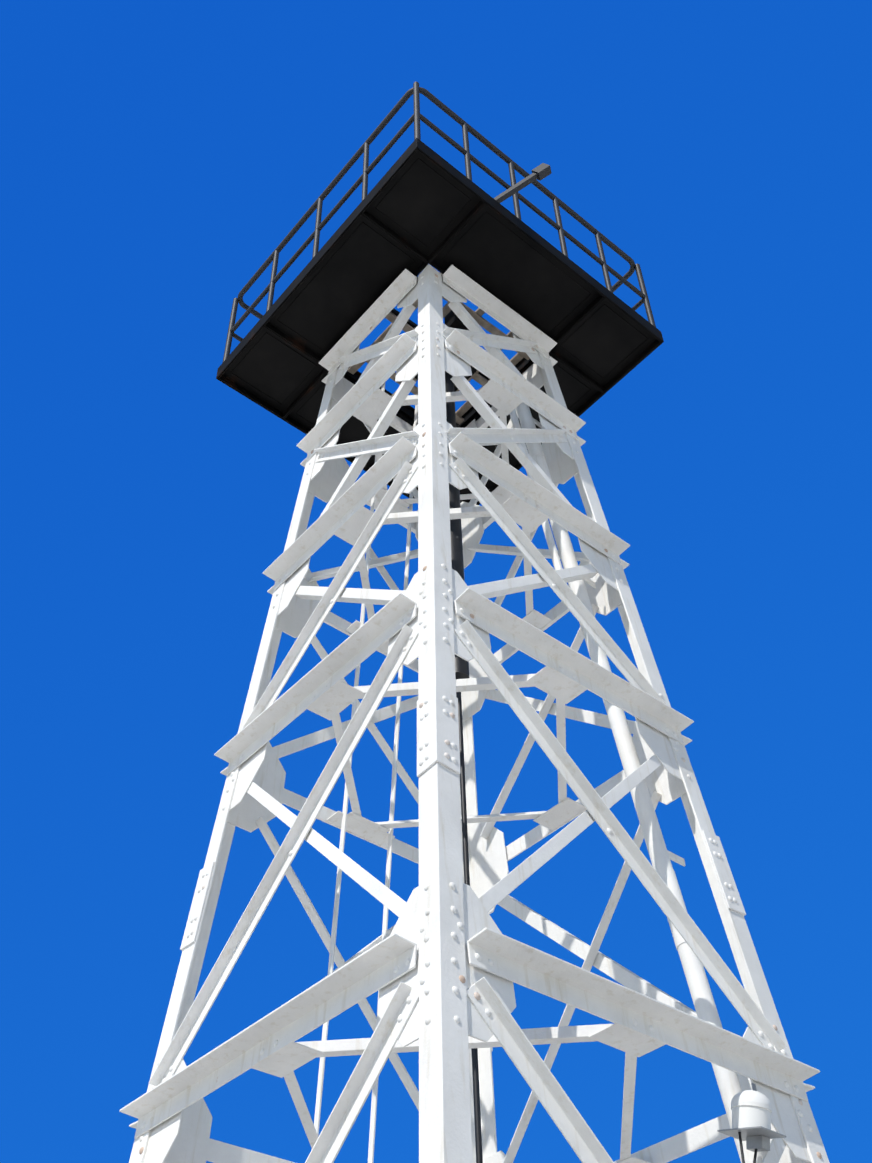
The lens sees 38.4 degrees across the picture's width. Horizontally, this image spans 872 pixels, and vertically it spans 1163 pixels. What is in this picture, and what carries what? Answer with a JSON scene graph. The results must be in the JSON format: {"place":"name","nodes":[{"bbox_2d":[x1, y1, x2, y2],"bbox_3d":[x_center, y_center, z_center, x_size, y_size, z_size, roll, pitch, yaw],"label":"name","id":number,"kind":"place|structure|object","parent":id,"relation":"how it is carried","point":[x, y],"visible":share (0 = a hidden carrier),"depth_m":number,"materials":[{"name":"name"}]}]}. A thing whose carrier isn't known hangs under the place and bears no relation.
{"place":"outdoors","nodes":[
{"label":"outdoors","id":0,"kind":"place"},
{"bbox_2d":[0,0,871,1162],"label":"sky","id":1,"kind":"structure","parent":0,"point":[155,154],"materials":[{"name":"blue"}]},
{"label":"concrete footings","id":2,"kind":"object","parent":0,"visible":0},
{"bbox_2d":[119,264,829,1162],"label":"lattice tower frame","id":3,"kind":"object","parent":2,"relation":"on","point":[173,1104],"visible":0.96,"depth_m":7.86,"materials":[{"name":"white paint"}]},
{"bbox_2d":[314,383,417,1162],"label":"cable tray rails","id":4,"kind":"object","parent":3,"relation":"attached to","point":[343,820],"visible":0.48,"depth_m":9.05,"materials":[{"name":"white metal"}]},
{"bbox_2d":[216,138,663,504],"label":"platform","id":5,"kind":"structure","parent":3,"relation":"on","point":[419,208],"depth_m":11.50,"materials":[{"name":"black metal"}]},
{"bbox_2d":[222,82,655,362],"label":"railing posts","id":6,"kind":"object","parent":5,"relation":"on","point":[417,134],"visible":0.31,"depth_m":11.82,"materials":[{"name":"black metal"}]},
{"bbox_2d":[230,87,645,341],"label":"railing rails","id":7,"kind":"object","parent":6,"relation":"attached to","point":[408,94],"visible":0.56,"depth_m":11.92,"materials":[{"name":"black metal"}]},
{"bbox_2d":[348,272,529,424],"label":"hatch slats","id":8,"kind":"object","parent":5,"relation":"on","point":[476,315],"visible":0.21,"depth_m":11.84,"materials":[{"name":"grey metal"}]},
{"bbox_2d":[445,371,482,1162],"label":"hanging cables","id":9,"kind":"object","parent":5,"relation":"hanging from","point":[461,668],"visible":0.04,"depth_m":8.98,"materials":[{"name":"black plastic"}]},
{"bbox_2d":[494,163,551,202],"bbox_3d":[0.686,-3.510,11.089,0.694,0.486,0.189,-15,-47,13],"label":"floodlight","id":10,"kind":"object","parent":5,"relation":"on","point":[540,172],"visible":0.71,"depth_m":11.11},
{"bbox_2d":[134,274,821,1162],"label":"rivets","id":11,"kind":"object","parent":3,"relation":"attached to","point":[490,962],"visible":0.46,"depth_m":6.98,"materials":[{"name":"white paint"}]},
{"bbox_2d":[510,402,762,1162],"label":"conduit pipes","id":12,"kind":"object","parent":3,"relation":"attached to","point":[661,857],"visible":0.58,"depth_m":7.97,"materials":[{"name":"white metal"}]},
{"bbox_2d":[717,1083,785,1151],"bbox_3d":[1.578,2.686,6.323,0.215,0.355,0.263,30,-53,-28],"label":"sensor bracket","id":13,"kind":"object","parent":3,"relation":"attached to","point":[758,1137],"visible":0.94,"depth_m":6.22,"materials":[{"name":"grey metal"}]},
{"bbox_2d":[738,1132,757,1162],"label":"sensor cable","id":14,"kind":"object","parent":13,"relation":"hanging from","point":[742,1152],"visible":0.77,"depth_m":6.17,"materials":[{"name":"black rubber"}]},
{"bbox_2d":[731,1090,771,1129],"bbox_3d":[1.585,2.679,6.301,0.202,0.222,0.222,30,-53,-28],"label":"sensor unit","id":15,"kind":"object","parent":13,"relation":"on","point":[751,1108],"visible":0.92,"depth_m":6.24,"materials":[{"name":"white plastic"}]}
]}

